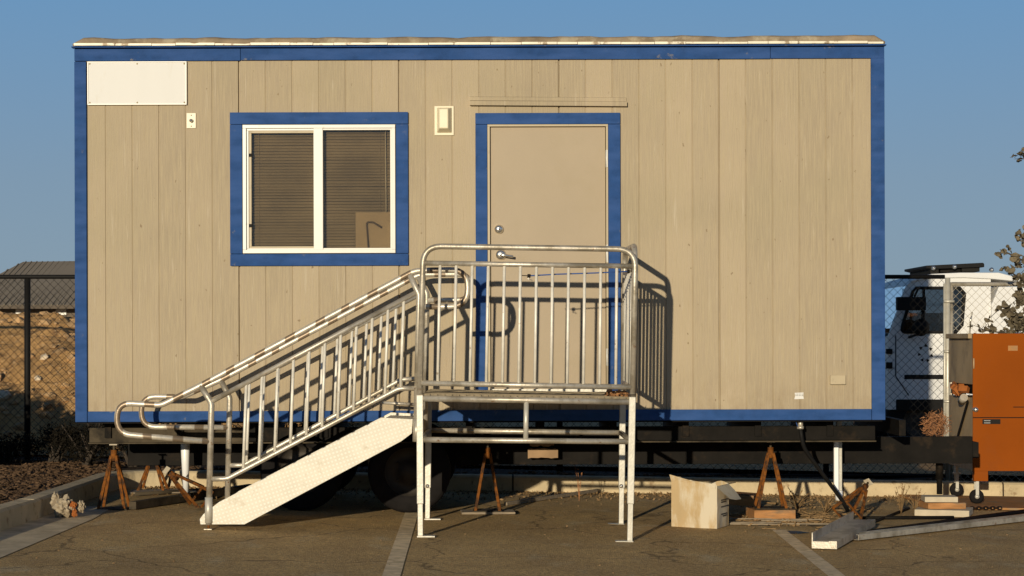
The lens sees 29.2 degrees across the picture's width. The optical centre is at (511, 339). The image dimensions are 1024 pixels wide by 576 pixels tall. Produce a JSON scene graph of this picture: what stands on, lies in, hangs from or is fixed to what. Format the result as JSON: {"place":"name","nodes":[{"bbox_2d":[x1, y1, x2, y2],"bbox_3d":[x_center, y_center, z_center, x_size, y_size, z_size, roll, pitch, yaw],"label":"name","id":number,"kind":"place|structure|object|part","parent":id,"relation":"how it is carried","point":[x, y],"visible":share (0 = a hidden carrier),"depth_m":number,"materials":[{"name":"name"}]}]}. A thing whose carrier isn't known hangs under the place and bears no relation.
{"place":"outdoors","nodes":[
{"label":"outdoors","id":0,"kind":"place"},
{"bbox_2d":[0,456,138,503],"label":"planting bed","id":1,"kind":"object","parent":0,"point":[125,467],"visible":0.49,"depth_m":17.91,"materials":[{"name":"soil"}]},
{"bbox_2d":[0,431,41,463],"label":"shrub","id":2,"kind":"object","parent":1,"relation":"on","point":[12,446],"visible":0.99,"depth_m":18.46,"materials":[{"name":"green plant"}]},
{"bbox_2d":[23,422,88,462],"bbox_3d":[-4.326,0.975,18.640,0.704,0.464,0.596,0,0,0],"label":"shrub","id":3,"kind":"object","parent":1,"relation":"on","point":[48,437],"visible":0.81,"depth_m":18.62,"materials":[{"name":"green plant"}]},
{"bbox_2d":[48,417,117,465],"bbox_3d":[-3.958,0.952,18.321,0.699,0.523,0.534,0,0,0],"label":"shrub","id":4,"kind":"object","parent":1,"relation":"on","point":[91,451],"visible":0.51,"depth_m":18.25,"materials":[{"name":"green plant"}]},
{"bbox_2d":[99,423,164,466],"bbox_3d":[-3.564,0.924,18.513,0.721,0.595,0.606,0,0,0],"label":"shrub","id":5,"kind":"object","parent":1,"relation":"on","point":[121,448],"visible":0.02,"depth_m":18.45,"materials":[{"name":"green plant"}]},
{"bbox_2d":[0,487,1023,575],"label":"parking lot","id":6,"kind":"structure","parent":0,"point":[345,534],"depth_m":13.18,"materials":[{"name":"grey asphalt"}]},
{"bbox_2d":[0,506,106,557],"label":"gutter","id":7,"kind":"object","parent":6,"relation":"on","point":[18,537],"visible":0.75,"depth_m":13.46,"materials":[{"name":"concrete"}]},
{"bbox_2d":[50,492,85,517],"bbox_3d":[-3.246,1.201,14.352,0.257,0.190,0.159,0,0,0],"label":"litter bag","id":8,"kind":"object","parent":7,"relation":"on","point":[64,506],"visible":1,"depth_m":14.33,"materials":[{"name":"plastic"}]},
{"bbox_2d":[97,444,128,509],"bbox_3d":[-3.068,1.053,15.170,0.240,0.499,0.240,0,0,0],"label":"jack stand","id":9,"kind":"object","parent":6,"relation":"on","point":[114,456],"visible":0.9,"depth_m":15.14,"materials":[{"name":"metal"}]},
{"bbox_2d":[130,489,195,493],"bbox_3d":[-2.973,1.294,16.800,0.550,0.012,0.340,0,0,-8],"label":"plank","id":10,"kind":"object","parent":6,"relation":"on","point":[140,490],"visible":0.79,"depth_m":16.82,"materials":[{"name":"brown wood"}]},
{"bbox_2d":[137,466,168,489],"bbox_3d":[-3.092,1.117,16.950,0.260,0.370,0.260,0,0,0],"label":"jack stand","id":11,"kind":"object","parent":10,"relation":"on","point":[146,472],"visible":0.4,"depth_m":16.90,"materials":[{"name":"metal"}]},
{"bbox_2d":[134,488,203,495],"bbox_3d":[-2.863,1.287,16.682,0.032,0.043,0.872,0,0,37],"label":"plank","id":12,"kind":"object","parent":6,"relation":"on","point":[153,492],"visible":0.76,"depth_m":16.52,"materials":[{"name":"wood"}]},
{"bbox_2d":[162,466,213,507],"bbox_3d":[-2.570,1.133,15.429,0.418,0.191,0.185,45,-15,-35],"label":"jack stand","id":13,"kind":"object","parent":6,"relation":"on","point":[175,477],"visible":0.88,"depth_m":15.40,"materials":[{"name":"metal"}]},
{"bbox_2d":[129,484,250,508],"bbox_3d":[-2.583,1.274,16.063,0.060,0.066,2.040,0,0,19],"label":"steel tube","id":14,"kind":"object","parent":6,"relation":"on","point":[158,501],"visible":0.61,"depth_m":15.65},
{"bbox_2d":[114,267,469,529],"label":"access ramp","id":15,"kind":"structure","parent":6,"relation":"on","point":[255,500],"depth_m":13.73,"materials":[{"name":"metal"}]},
{"bbox_2d":[382,512,417,575],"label":"parking line","id":16,"kind":"object","parent":6,"relation":"on","point":[397,556],"visible":0.7,"depth_m":12.85,"materials":[{"name":"paint"}]},
{"bbox_2d":[460,509,514,513],"bbox_3d":[-0.192,1.355,15.500,0.420,0.018,0.260,0,0,-4],"label":"plank","id":17,"kind":"object","parent":6,"relation":"on","point":[470,511],"visible":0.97,"depth_m":15.38,"materials":[{"name":"grey wood"}]},
{"bbox_2d":[473,443,501,511],"bbox_3d":[-0.192,1.075,15.500,0.230,0.543,0.230,0,0,0],"label":"jack stand","id":18,"kind":"object","parent":17,"relation":"on","point":[487,454],"visible":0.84,"depth_m":15.44,"materials":[{"name":"metal"}]},
{"bbox_2d":[71,35,978,512],"bbox_3d":[0.266,-0.486,16.207,7.212,3.702,2.584,0,0,0],"label":"office trailer","id":19,"kind":"object","parent":6,"relation":"on","point":[237,199],"visible":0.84,"depth_m":15.00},
{"bbox_3d":[-1.468,-1.148,15.014,1.356,1.168,0.097,0,0,0],"label":"window","id":20,"kind":"part","parent":19,"relation":"part of","materials":[{"name":"white plastic"}]},
{"bbox_3d":[0.283,-0.624,14.990,0.895,1.998,0.120,0,0,0],"label":"door","id":21,"kind":"part","parent":19,"relation":"part of","materials":[{"name":"paint"}]},
{"bbox_2d":[920,409,952,435],"bbox_3d":[3.506,0.697,16.245,0.260,0.272,0.282,0,0,32],"label":"tumbleweed","id":22,"kind":"object","parent":19,"relation":"on","point":[929,421],"visible":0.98,"depth_m":16.22,"materials":[{"name":"brown plant"}]},
{"bbox_2d":[416,243,637,541],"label":"entry platform","id":23,"kind":"structure","parent":6,"relation":"on","point":[628,330],"depth_m":13.54,"materials":[{"name":"metal"}]},
{"bbox_2d":[522,269,629,279],"bbox_3d":[0.433,-0.447,13.600,0.761,0.078,0.026,0,0,0],"label":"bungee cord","id":24,"kind":"object","parent":23,"relation":"attached to","point":[530,275],"visible":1,"depth_m":13.60,"materials":[{"name":"red fabric"}]},
{"bbox_2d":[604,389,629,396],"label":"leaf litter","id":25,"kind":"object","parent":23,"relation":"on","point":[609,392],"visible":0.94,"depth_m":13.74,"materials":[{"name":"brown plant"}]},
{"bbox_2d":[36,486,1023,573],"bbox_3d":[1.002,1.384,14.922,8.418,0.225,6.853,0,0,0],"label":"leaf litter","id":26,"kind":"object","parent":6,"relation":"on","point":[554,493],"visible":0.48,"depth_m":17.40,"materials":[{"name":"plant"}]},
{"bbox_2d":[504,489,599,504],"bbox_3d":[0.363,1.357,17.027,0.028,0.035,1.760,0,0,28],"label":"plank","id":27,"kind":"object","parent":6,"relation":"on","point":[547,497],"visible":1,"depth_m":16.92,"materials":[{"name":"brown wood"}]},
{"bbox_2d":[574,465,582,500],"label":"dead weed","id":28,"kind":"object","parent":6,"relation":"on","point":[578,483],"visible":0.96,"depth_m":16.90,"materials":[{"name":"brown plant"}]},
{"bbox_2d":[668,475,740,528],"bbox_3d":[1.466,1.204,14.825,0.490,0.394,0.413,0,0,22],"label":"cardboard box","id":29,"kind":"object","parent":6,"relation":"on","point":[695,504],"visible":1,"depth_m":14.66,"materials":[{"name":"beige cardboard"}]},
{"bbox_2d":[729,491,757,506],"bbox_3d":[1.868,1.314,16.300,0.300,0.090,0.300,3,1,14],"label":"timber block","id":30,"kind":"object","parent":6,"relation":"on","point":[747,499],"depth_m":16.14,"materials":[{"name":"wood"}]},
{"bbox_2d":[730,523,767,524],"bbox_3d":[1.793,1.396,14.896,0.288,0.008,0.011,0,0,11],"label":"wood strip","id":31,"kind":"object","parent":6,"relation":"on","point":[746,524],"visible":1,"depth_m":14.90,"materials":[{"name":"brown wood"}]},
{"bbox_2d":[729,518,771,518],"bbox_3d":[1.825,1.398,15.380,0.411,0.010,0.013,0,0,0],"label":"wood strip","id":32,"kind":"object","parent":6,"relation":"on","point":[750,518],"visible":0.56,"depth_m":15.37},
{"bbox_2d":[741,521,780,524],"bbox_3d":[1.891,1.391,14.944,0.335,0.012,0.015,0,0,-20],"label":"wood strip","id":33,"kind":"object","parent":6,"relation":"on","point":[760,523],"visible":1,"depth_m":14.94,"materials":[{"name":"wood"}]},
{"bbox_2d":[746,507,795,519],"bbox_3d":[2.043,1.373,15.550,0.330,0.080,0.300,0,0,-6],"label":"timber block","id":34,"kind":"object","parent":6,"relation":"on","point":[752,512],"depth_m":15.40,"materials":[{"name":"wood"}]},
{"bbox_2d":[752,442,788,509],"bbox_3d":[2.043,1.067,15.550,0.260,0.527,0.260,0,0,0],"label":"jack stand","id":35,"kind":"object","parent":34,"relation":"on","point":[770,453],"visible":0.92,"depth_m":15.52,"materials":[{"name":"metal"}]},
{"bbox_2d":[761,520,806,520],"bbox_3d":[2.115,1.404,15.299,0.354,0.010,0.021,0,0,11],"label":"wood strip","id":36,"kind":"object","parent":6,"relation":"on","point":[780,520],"visible":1,"depth_m":15.30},
{"bbox_2d":[788,531,808,533],"bbox_3d":[2.052,1.411,14.434,0.206,0.001,0.210,0,0,-30],"label":"oil stain","id":37,"kind":"object","parent":6,"relation":"on","point":[794,532],"visible":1,"depth_m":14.42,"materials":[{"name":"black liquid"}]},
{"bbox_2d":[787,487,812,508],"bbox_3d":[2.415,1.325,16.508,0.272,0.201,0.207,0,0,11],"label":"dead weed","id":38,"kind":"object","parent":6,"relation":"on","point":[796,506],"visible":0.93,"depth_m":16.49,"materials":[{"name":"plant"}]},
{"bbox_2d":[781,518,821,519],"bbox_3d":[2.260,1.400,15.354,0.317,0.008,0.019,0,0,7],"label":"wood strip","id":39,"kind":"object","parent":6,"relation":"on","point":[801,519],"visible":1,"depth_m":15.35,"materials":[{"name":"brown wood"}]},
{"bbox_2d":[729,502,876,529],"bbox_3d":[2.376,1.411,15.917,1.238,0.071,2.726,0,0,7],"label":"wood debris","id":40,"kind":"object","parent":6,"relation":"on","point":[821,515],"visible":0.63,"depth_m":15.72,"materials":[{"name":"wood"}]},
{"bbox_2d":[782,523,829,524],"bbox_3d":[2.268,1.399,14.959,0.431,0.013,0.008,0,0,10],"label":"wood strip","id":41,"kind":"object","parent":6,"relation":"on","point":[806,523],"visible":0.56,"depth_m":14.96,"materials":[{"name":"brown wood"}]},
{"bbox_2d":[772,529,844,575],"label":"parking line","id":42,"kind":"object","parent":6,"relation":"on","point":[820,563],"visible":1,"depth_m":12.97,"materials":[{"name":"paint"}]},
{"bbox_2d":[813,492,834,512],"bbox_3d":[2.591,1.342,16.198,0.224,0.175,0.241,0,0,-31],"label":"dead weed","id":43,"kind":"object","parent":6,"relation":"on","point":[828,504],"visible":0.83,"depth_m":16.20,"materials":[{"name":"plant"}]},
{"bbox_2d":[812,512,874,548],"bbox_3d":[2.375,1.350,14.025,0.170,0.113,1.643,0,0,19],"label":"steel channel","id":44,"kind":"object","parent":6,"relation":"on","point":[840,532],"visible":1,"depth_m":13.83,"materials":[{"name":"grey metal"}]},
{"bbox_2d":[831,478,872,518],"bbox_3d":[2.716,1.241,15.471,0.398,0.191,0.185,-47,8,-37],"label":"jack stand","id":45,"kind":"object","parent":6,"relation":"on","point":[862,490],"visible":0.91,"depth_m":15.46,"materials":[{"name":"metal"}]},
{"bbox_2d":[875,507,909,522],"bbox_3d":[2.980,1.422,15.734,0.024,0.037,2.067,0,0,22],"label":"pipe","id":46,"kind":"object","parent":6,"relation":"on","point":[892,514],"visible":0.59,"depth_m":16.03,"materials":[{"name":"metal"}]},
{"bbox_2d":[895,482,909,513],"bbox_3d":[3.221,1.309,16.300,0.126,0.266,0.126,0,0,22],"label":"dead weed","id":47,"kind":"object","parent":6,"relation":"on","point":[900,501],"visible":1,"depth_m":16.29,"materials":[{"name":"plant"}]},
{"bbox_2d":[862,516,953,519],"bbox_3d":[3.166,1.424,15.754,0.803,0.041,0.028,0,0,-14],"label":"pipe","id":48,"kind":"object","parent":6,"relation":"on","point":[906,517],"visible":0.71,"depth_m":15.74,"materials":[{"name":"metal"}]},
{"bbox_2d":[905,488,925,509],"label":"dead weed","id":49,"kind":"object","parent":6,"relation":"on","point":[915,505],"visible":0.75,"depth_m":16.70,"materials":[{"name":"plant"}]},
{"bbox_2d":[853,514,1023,539],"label":"steel channel","id":50,"kind":"object","parent":6,"relation":"on","point":[881,533],"visible":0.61,"depth_m":14.73,"materials":[{"name":"grey metal"}]},
{"bbox_2d":[915,507,972,516],"bbox_3d":[3.571,1.420,16.270,0.440,0.054,0.360,0,0,18],"label":"concrete block","id":51,"kind":"object","parent":6,"relation":"on","point":[966,512],"depth_m":16.11,"materials":[{"name":"grey concrete"}]},
{"bbox_2d":[918,500,965,508],"bbox_3d":[3.561,1.365,16.300,0.320,0.050,0.270,0,0,-6],"label":"timber block","id":52,"kind":"object","parent":51,"relation":"on","point":[944,505],"depth_m":16.17,"materials":[{"name":"wood"}]},
{"bbox_2d":[921,495,957,501],"bbox_3d":[3.541,1.315,16.300,0.270,0.045,0.220,0,0,4],"label":"concrete block","id":53,"kind":"object","parent":52,"relation":"on","point":[939,498],"depth_m":16.20,"materials":[{"name":"grey concrete"}]},
{"bbox_2d":[867,509,1023,530],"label":"pipe","id":54,"kind":"object","parent":6,"relation":"on","point":[1007,513],"visible":0.47,"depth_m":15.67,"materials":[{"name":"metal"}]},
{"bbox_2d":[899,494,1023,509],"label":"plywood sheet","id":55,"kind":"object","parent":6,"relation":"on","point":[1011,502],"visible":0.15,"depth_m":17.51,"materials":[{"name":"brown wood"}]},
{"bbox_2d":[946,333,1023,503],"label":"machine cabinet","id":56,"kind":"object","parent":55,"relation":"on","point":[986,370],"visible":0.98,"depth_m":17.20,"materials":[{"name":"metal"}]},
{"bbox_2d":[966,506,1002,509],"bbox_3d":[3.885,1.426,16.685,0.596,0.041,0.032,0,0,-14],"label":"chain","id":57,"kind":"object","parent":6,"relation":"on","point":[994,507],"visible":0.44,"depth_m":16.72,"materials":[{"name":"metal"}]},
{"bbox_2d":[0,0,1023,312],"label":"sky","id":58,"kind":"structure","parent":0,"point":[954,69],"materials":[{"name":"blue"}]},
{"bbox_2d":[12,421,1023,475],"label":"dirt yard","id":59,"kind":"structure","parent":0,"point":[922,468],"depth_m":20.34,"materials":[{"name":"soil"}]},
{"bbox_2d":[0,261,74,316],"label":"metal roof building","id":60,"kind":"structure","parent":59,"relation":"on","point":[48,268],"depth_m":58.02,"materials":[{"name":"grey metal"}]},
{"bbox_2d":[56,309,66,314],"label":"window","id":61,"kind":"structure","parent":60,"relation":"in","point":[57,311],"depth_m":56.95,"materials":[{"name":"white plastic"}]},
{"bbox_2d":[0,312,594,470],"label":"dirt pile","id":62,"kind":"object","parent":59,"relation":"on","point":[17,343],"visible":0.06,"depth_m":21.52,"materials":[{"name":"soil"}]},
{"bbox_2d":[0,390,11,398],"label":"rock","id":63,"kind":"object","parent":62,"relation":"on","point":[5,395],"visible":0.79,"depth_m":20.90,"materials":[{"name":"grey stone"}]},
{"bbox_2d":[40,353,48,359],"bbox_3d":[-5.129,0.194,21.604,0.095,0.093,0.100,0,0,0],"label":"rock","id":64,"kind":"object","parent":62,"relation":"on","point":[45,356],"visible":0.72,"depth_m":21.57,"materials":[{"name":"beige stone"}]},
{"bbox_2d":[67,354,74,361],"bbox_3d":[-4.838,0.207,21.648,0.125,0.112,0.121,0,0,0],"label":"rock","id":65,"kind":"object","parent":62,"relation":"on","point":[70,356],"visible":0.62,"depth_m":21.60,"materials":[{"name":"beige stone"}]},
{"bbox_2d":[0,311,455,435],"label":"rubble","id":66,"kind":"object","parent":62,"relation":"on","point":[57,352],"visible":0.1,"depth_m":21.48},
{"bbox_2d":[875,263,1023,435],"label":"truck","id":67,"kind":"object","parent":59,"relation":"on","point":[959,272],"visible":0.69,"depth_m":24.80,"materials":[{"name":"white paint"}]},
{"bbox_2d":[130,465,1019,481],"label":"verge","id":68,"kind":"structure","parent":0,"point":[501,471],"depth_m":19.22,"materials":[{"name":"soil"}]},
{"bbox_2d":[233,423,298,470],"bbox_3d":[-2.382,0.965,18.662,0.787,0.565,0.596,0,0,0],"label":"shrub","id":69,"kind":"object","parent":68,"relation":"on","point":[256,468],"visible":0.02,"depth_m":18.57,"materials":[{"name":"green plant"}]},
{"bbox_2d":[286,423,353,426],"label":"shrub","id":70,"kind":"object","parent":68,"relation":"on","point":[303,423],"visible":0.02,"depth_m":18.58,"materials":[{"name":"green plant"}]},
{"bbox_2d":[0,275,944,477],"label":"chain link fence","id":71,"kind":"object","parent":68,"relation":"on","point":[27,361],"visible":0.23,"depth_m":19.20,"materials":[{"name":"black metal"}]},
{"bbox_2d":[0,459,1023,503],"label":"wood chips","id":72,"kind":"object","parent":68,"relation":"on","point":[29,479],"visible":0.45,"depth_m":17.64,"materials":[{"name":"brown wood"}]},
{"bbox_2d":[0,470,1023,530],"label":"kerb","id":73,"kind":"structure","parent":68,"relation":"on","point":[25,509],"depth_m":17.81,"materials":[{"name":"concrete"}]},
{"bbox_2d":[943,278,953,480],"bbox_3d":[4.251,0.432,19.171,0.101,2.076,0.070,0,0,0],"label":"fence post","id":74,"kind":"object","parent":68,"relation":"on","point":[947,301],"visible":0.72,"depth_m":19.16,"materials":[{"name":"silver metal"}]},
{"bbox_2d":[950,282,1022,480],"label":"chain link fence","id":75,"kind":"object","parent":68,"relation":"on","point":[981,284],"visible":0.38,"depth_m":19.20,"materials":[{"name":"grey metal"}]},
{"bbox_2d":[967,147,1023,332],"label":"eucalyptus tree","id":76,"kind":"object","parent":68,"relation":"on","point":[1015,321],"visible":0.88,"depth_m":18.58,"materials":[{"name":"green plant"}]},
{"bbox_2d":[595,467,1023,480],"bbox_3d":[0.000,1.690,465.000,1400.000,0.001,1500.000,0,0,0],"label":"ground","id":77,"kind":"structure","parent":0,"point":[962,476],"depth_m":25.07,"materials":[{"name":"soil"}]}
]}

